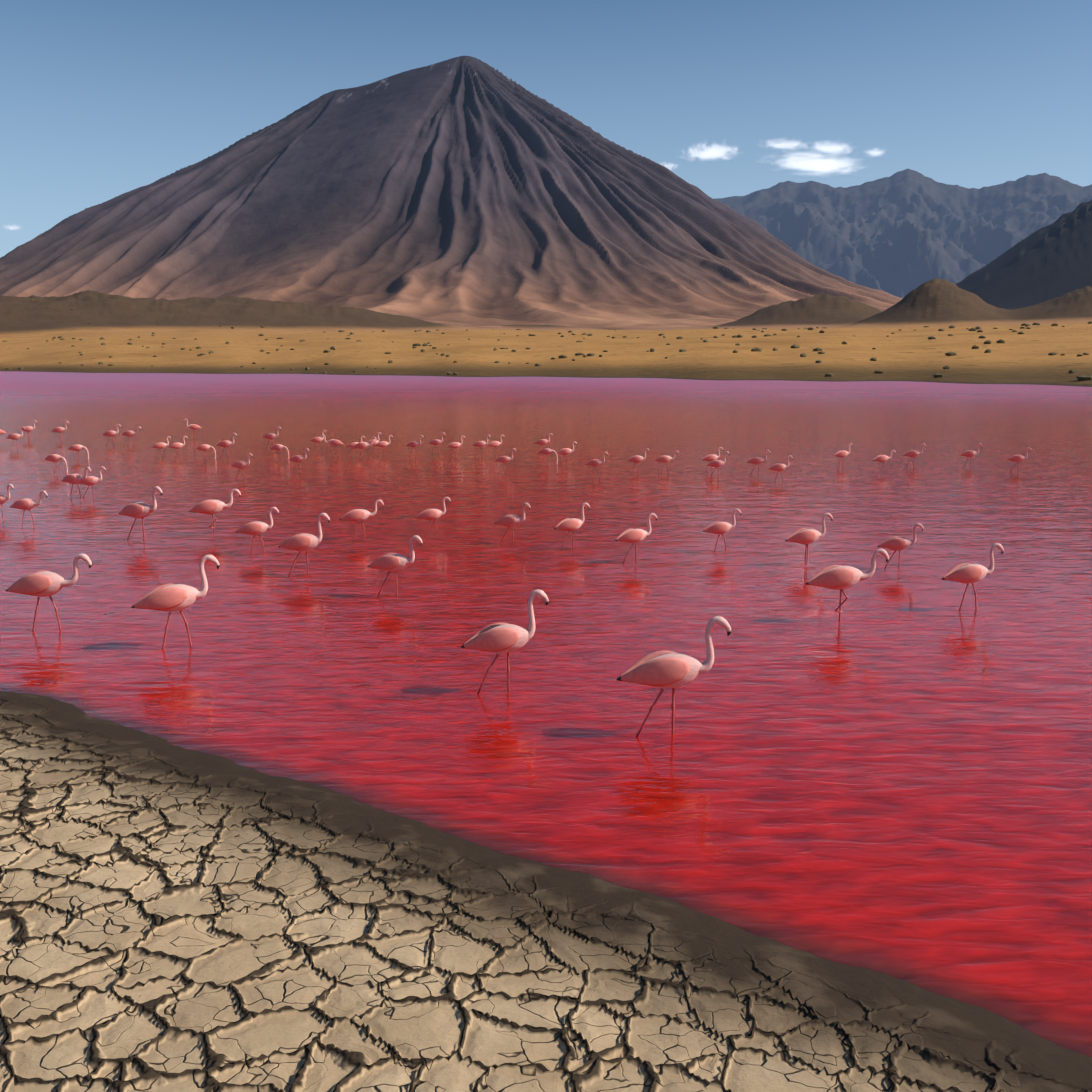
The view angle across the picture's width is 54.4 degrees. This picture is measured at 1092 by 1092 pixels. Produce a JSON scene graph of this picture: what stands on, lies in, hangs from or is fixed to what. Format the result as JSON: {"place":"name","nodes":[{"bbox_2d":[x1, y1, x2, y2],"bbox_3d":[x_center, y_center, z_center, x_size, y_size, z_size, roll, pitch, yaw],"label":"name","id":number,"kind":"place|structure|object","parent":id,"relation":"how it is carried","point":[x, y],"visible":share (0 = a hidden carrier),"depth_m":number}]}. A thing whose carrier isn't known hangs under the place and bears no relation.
{"place":"outdoors","nodes":[
{"label":"outdoors","id":0,"kind":"place"},
{"bbox_2d":[0,56,902,329],"bbox_3d":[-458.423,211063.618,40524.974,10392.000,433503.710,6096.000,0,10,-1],"label":"volcano mountain","id":1,"kind":"structure","parent":0,"point":[468,191],"depth_m":5047.08},
{"bbox_2d":[0,371,1091,1056],"bbox_3d":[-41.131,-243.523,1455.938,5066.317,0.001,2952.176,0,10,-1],"label":"lake water","id":2,"kind":"structure","parent":0,"point":[888,773],"depth_m":14.72},
{"bbox_2d":[0,484,13,517],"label":"flamingo","id":3,"kind":"object","parent":2,"relation":"on","point":[3,499],"visible":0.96,"depth_m":25.05},
{"bbox_2d":[7,427,25,448],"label":"flamingo","id":4,"kind":"object","parent":2,"relation":"on","point":[15,436],"visible":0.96,"depth_m":46.34},
{"bbox_2d":[19,420,37,437],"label":"flamingo","id":5,"kind":"object","parent":2,"relation":"on","point":[28,429],"visible":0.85,"depth_m":51.93},
{"bbox_2d":[10,490,47,525],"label":"flamingo","id":6,"kind":"object","parent":2,"relation":"on","point":[24,504],"visible":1,"depth_m":23.85},
{"bbox_2d":[5,554,91,631],"bbox_3d":[-6.749,0.734,14.456,1.195,1.275,0.298,0,10,0],"label":"flamingo","id":7,"kind":"object","parent":2,"relation":"on","point":[39,584],"visible":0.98,"depth_m":14.34},
{"bbox_2d":[45,454,67,472],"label":"flamingo","id":8,"kind":"object","parent":2,"relation":"on","point":[56,458],"visible":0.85,"depth_m":35.80},
{"bbox_2d":[51,421,68,440],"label":"flamingo","id":9,"kind":"object","parent":2,"relation":"on","point":[59,430],"visible":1,"depth_m":51.18},
{"bbox_2d":[62,467,90,497],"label":"flamingo","id":10,"kind":"object","parent":2,"relation":"on","point":[72,479],"visible":0.98,"depth_m":28.87},
{"bbox_2d":[67,444,88,459],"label":"flamingo","id":11,"kind":"object","parent":2,"relation":"on","point":[78,447],"visible":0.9,"depth_m":40.94},
{"bbox_2d":[78,466,105,497],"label":"flamingo","id":12,"kind":"object","parent":2,"relation":"on","point":[91,480],"visible":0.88,"depth_m":28.93},
{"bbox_2d":[103,424,120,444],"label":"flamingo","id":13,"kind":"object","parent":2,"relation":"on","point":[110,433],"visible":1,"depth_m":48.37},
{"bbox_2d":[122,426,140,444],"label":"flamingo","id":14,"kind":"object","parent":2,"relation":"on","point":[130,433],"visible":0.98,"depth_m":48.38},
{"bbox_2d":[118,486,161,539],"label":"flamingo","id":15,"kind":"object","parent":2,"relation":"on","point":[142,510],"visible":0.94,"depth_m":21.86},
{"bbox_2d":[151,436,170,456],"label":"flamingo","id":16,"kind":"object","parent":2,"relation":"on","point":[161,445],"visible":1,"depth_m":42.02},
{"bbox_2d":[131,555,219,649],"bbox_3d":[-4.718,0.821,13.576,1.096,1.400,0.300,-3,10,-16],"label":"flamingo","id":17,"kind":"object","parent":2,"relation":"on","point":[171,597],"visible":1,"depth_m":13.48},
{"bbox_2d":[168,436,187,454],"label":"flamingo","id":18,"kind":"object","parent":2,"relation":"on","point":[177,445],"visible":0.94,"depth_m":42.04},
{"bbox_2d":[184,418,200,436],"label":"flamingo","id":19,"kind":"object","parent":2,"relation":"on","point":[194,427],"visible":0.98,"depth_m":53.70},
{"bbox_2d":[196,444,215,458],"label":"flamingo","id":20,"kind":"object","parent":2,"relation":"on","point":[204,447],"visible":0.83,"depth_m":41.05},
{"bbox_2d":[189,489,240,533],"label":"flamingo","id":21,"kind":"object","parent":2,"relation":"on","point":[211,506],"visible":0.94,"depth_m":22.68},
{"bbox_2d":[216,433,236,456],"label":"flamingo","id":22,"kind":"object","parent":2,"relation":"on","point":[226,443],"visible":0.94,"depth_m":42.03},
{"bbox_2d":[231,453,252,478],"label":"flamingo","id":23,"kind":"object","parent":2,"relation":"on","point":[241,464],"visible":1,"depth_m":33.83},
{"bbox_2d":[235,507,278,554],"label":"flamingo","id":24,"kind":"object","parent":2,"relation":"on","point":[254,528],"visible":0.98,"depth_m":20.30},
{"bbox_2d":[263,426,280,447],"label":"flamingo","id":25,"kind":"object","parent":2,"relation":"on","point":[272,436],"visible":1,"depth_m":46.58},
{"bbox_2d":[270,444,288,458],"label":"flamingo","id":26,"kind":"object","parent":2,"relation":"on","point":[278,447],"visible":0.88,"depth_m":41.11},
{"bbox_2d":[289,448,308,471],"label":"flamingo","id":27,"kind":"object","parent":2,"relation":"on","point":[298,458],"visible":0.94,"depth_m":35.99},
{"bbox_2d":[278,513,329,575],"bbox_3d":[-4.171,0.057,18.330,0.907,1.263,0.262,0,10,-2],"label":"flamingo","id":28,"kind":"object","parent":2,"relation":"on","point":[300,542],"visible":0.96,"depth_m":18.23},
{"bbox_2d":[310,430,325,449],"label":"flamingo","id":29,"kind":"object","parent":2,"relation":"on","point":[317,439],"visible":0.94,"depth_m":45.43},
{"bbox_2d":[321,434,344,454],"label":"flamingo","id":30,"kind":"object","parent":2,"relation":"on","point":[334,442],"visible":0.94,"depth_m":42.66},
{"bbox_2d":[346,436,364,455],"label":"flamingo","id":31,"kind":"object","parent":2,"relation":"on","point":[351,445],"visible":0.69,"depth_m":42.15},
{"bbox_2d":[339,500,383,539],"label":"flamingo","id":32,"kind":"object","parent":2,"relation":"on","point":[357,515],"visible":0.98,"depth_m":22.05},
{"bbox_2d":[353,437,376,458],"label":"flamingo","id":33,"kind":"object","parent":2,"relation":"on","point":[362,445],"visible":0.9,"depth_m":41.16},
{"bbox_2d":[367,432,381,453],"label":"flamingo","id":34,"kind":"object","parent":2,"relation":"on","point":[375,442],"visible":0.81,"depth_m":43.82},
{"bbox_2d":[375,435,392,454],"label":"flamingo","id":35,"kind":"object","parent":2,"relation":"on","point":[382,444],"visible":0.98,"depth_m":42.73},
{"bbox_2d":[367,535,422,596],"bbox_3d":[-2.360,0.395,16.603,0.904,1.155,0.248,2,10,9],"label":"flamingo","id":36,"kind":"object","parent":2,"relation":"on","point":[392,562],"visible":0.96,"depth_m":16.50},
{"bbox_2d":[406,435,423,455],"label":"flamingo","id":37,"kind":"object","parent":2,"relation":"on","point":[415,444],"visible":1,"depth_m":42.73},
{"bbox_2d":[415,497,450,534],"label":"flamingo","id":38,"kind":"object","parent":2,"relation":"on","point":[431,514],"visible":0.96,"depth_m":22.52},
{"bbox_2d":[428,432,444,451],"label":"flamingo","id":39,"kind":"object","parent":2,"relation":"on","point":[435,442],"visible":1,"depth_m":43.83},
{"bbox_2d":[447,436,464,455],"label":"flamingo","id":40,"kind":"object","parent":2,"relation":"on","point":[454,444],"visible":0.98,"depth_m":42.28},
{"bbox_2d":[472,435,490,455],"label":"flamingo","id":41,"kind":"object","parent":2,"relation":"on","point":[479,444],"visible":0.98,"depth_m":42.81},
{"bbox_2d":[487,435,504,455],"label":"flamingo","id":42,"kind":"object","parent":2,"relation":"on","point":[494,443],"visible":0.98,"depth_m":42.84},
{"bbox_2d":[461,589,548,693],"bbox_3d":[-0.455,1.148,11.709,0.971,1.352,0.280,-1,10,-3],"label":"flamingo","id":43,"kind":"object","parent":2,"relation":"on","point":[500,638],"visible":0.96,"depth_m":11.61},
{"bbox_2d":[495,448,515,472],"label":"flamingo","id":44,"kind":"object","parent":2,"relation":"on","point":[503,459],"visible":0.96,"depth_m":35.79},
{"bbox_2d":[494,503,530,542],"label":"flamingo","id":45,"kind":"object","parent":2,"relation":"on","point":[510,520],"visible":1,"depth_m":21.54},
{"bbox_2d":[534,433,552,451],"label":"flamingo","id":46,"kind":"object","parent":2,"relation":"on","point":[541,442],"visible":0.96,"depth_m":43.95},
{"bbox_2d":[538,448,557,463],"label":"flamingo","id":47,"kind":"object","parent":2,"relation":"on","point":[546,451],"visible":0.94,"depth_m":39.04},
{"bbox_2d":[557,441,576,463],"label":"flamingo","id":48,"kind":"object","parent":2,"relation":"on","point":[565,451],"visible":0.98,"depth_m":39.07},
{"bbox_2d":[554,503,589,548],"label":"flamingo","id":49,"kind":"object","parent":2,"relation":"on","point":[570,524],"visible":0.98,"depth_m":20.95},
{"bbox_2d":[585,452,607,476],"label":"flamingo","id":50,"kind":"object","parent":2,"relation":"on","point":[594,463],"visible":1,"depth_m":34.44},
{"bbox_2d":[615,513,656,563],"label":"flamingo","id":51,"kind":"object","parent":2,"relation":"on","point":[633,535],"visible":0.98,"depth_m":19.45},
{"bbox_2d":[627,448,648,471],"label":"flamingo","id":52,"kind":"object","parent":2,"relation":"on","point":[636,459],"visible":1,"depth_m":35.91},
{"bbox_2d":[655,450,678,472],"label":"flamingo","id":53,"kind":"object","parent":2,"relation":"on","point":[663,459],"visible":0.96,"depth_m":35.93},
{"bbox_2d":[617,616,730,736],"bbox_3d":[1.235,1.370,10.333,1.100,1.405,0.301,0,10,0],"label":"flamingo","id":54,"kind":"object","parent":2,"relation":"on","point":[663,670],"visible":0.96,"depth_m":10.22},
{"bbox_2d":[702,447,722,471],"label":"flamingo","id":55,"kind":"object","parent":2,"relation":"on","point":[710,457],"visible":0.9,"depth_m":36.33},
{"bbox_2d":[706,451,728,477],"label":"flamingo","id":56,"kind":"object","parent":2,"relation":"on","point":[717,463],"visible":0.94,"depth_m":34.21},
{"bbox_2d":[702,509,740,551],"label":"flamingo","id":57,"kind":"object","parent":2,"relation":"on","point":[719,527],"visible":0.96,"depth_m":20.65},
{"bbox_2d":[747,450,769,474],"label":"flamingo","id":58,"kind":"object","parent":2,"relation":"on","point":[757,460],"visible":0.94,"depth_m":35.26},
{"bbox_2d":[768,455,792,481],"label":"flamingo","id":59,"kind":"object","parent":2,"relation":"on","point":[778,467],"visible":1,"depth_m":32.97},
{"bbox_2d":[785,513,832,565],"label":"flamingo","id":60,"kind":"object","parent":2,"relation":"on","point":[806,537],"visible":0.94,"depth_m":19.18},
{"bbox_2d":[834,443,852,466],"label":"flamingo","id":61,"kind":"object","parent":2,"relation":"on","point":[843,453],"visible":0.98,"depth_m":38.03},
{"bbox_2d":[805,549,888,620],"bbox_3d":[4.229,0.656,14.970,1.168,1.246,0.291,0,10,-2],"label":"flamingo","id":62,"kind":"object","parent":2,"relation":"on","point":[838,577],"visible":0.96,"depth_m":14.86},
{"bbox_2d":[872,450,895,471],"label":"flamingo","id":63,"kind":"object","parent":2,"relation":"on","point":[881,458],"visible":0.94,"depth_m":36.12},
{"bbox_2d":[877,523,922,568],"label":"flamingo","id":64,"kind":"object","parent":2,"relation":"on","point":[895,543],"visible":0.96,"depth_m":18.80},
{"bbox_2d":[903,443,925,466],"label":"flamingo","id":65,"kind":"object","parent":2,"relation":"on","point":[913,453],"visible":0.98,"depth_m":38.07},
{"bbox_2d":[960,443,982,465],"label":"flamingo","id":66,"kind":"object","parent":2,"relation":"on","point":[969,453],"visible":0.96,"depth_m":38.13},
{"bbox_2d":[942,543,1003,610],"bbox_3d":[6.286,0.543,15.690,0.920,1.175,0.252,-1,10,-4],"label":"flamingo","id":67,"kind":"object","parent":2,"relation":"on","point":[967,573],"visible":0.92,"depth_m":15.60},
{"bbox_2d":[1007,447,1030,471],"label":"flamingo","id":68,"kind":"object","parent":2,"relation":"on","point":[1017,458],"visible":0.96,"depth_m":36.20},
{"bbox_2d":[0,691,1091,1091],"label":"cracked mud shore","id":69,"kind":"structure","parent":0,"point":[176,919],"depth_m":6.02},
{"bbox_2d":[0,200,1091,386],"bbox_3d":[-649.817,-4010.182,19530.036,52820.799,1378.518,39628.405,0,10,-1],"label":"shore ground","id":70,"kind":"structure","parent":0,"point":[1042,277],"depth_m":961.74},
{"bbox_2d":[3,299,1091,380],"bbox_3d":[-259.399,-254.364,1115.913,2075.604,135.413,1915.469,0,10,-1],"label":"shrubs","id":71,"kind":"object","parent":70,"relation":"on","point":[1079,378],"visible":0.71,"depth_m":626.19},
{"bbox_2d":[0,0,1091,257],"label":"sky","id":72,"kind":"structure","parent":0,"point":[101,101]},
{"bbox_2d":[714,169,1091,297],"bbox_3d":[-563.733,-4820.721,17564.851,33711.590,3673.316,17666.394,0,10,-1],"label":"distant mountains","id":73,"kind":"structure","parent":0,"point":[902,233],"depth_m":17532.22}
]}

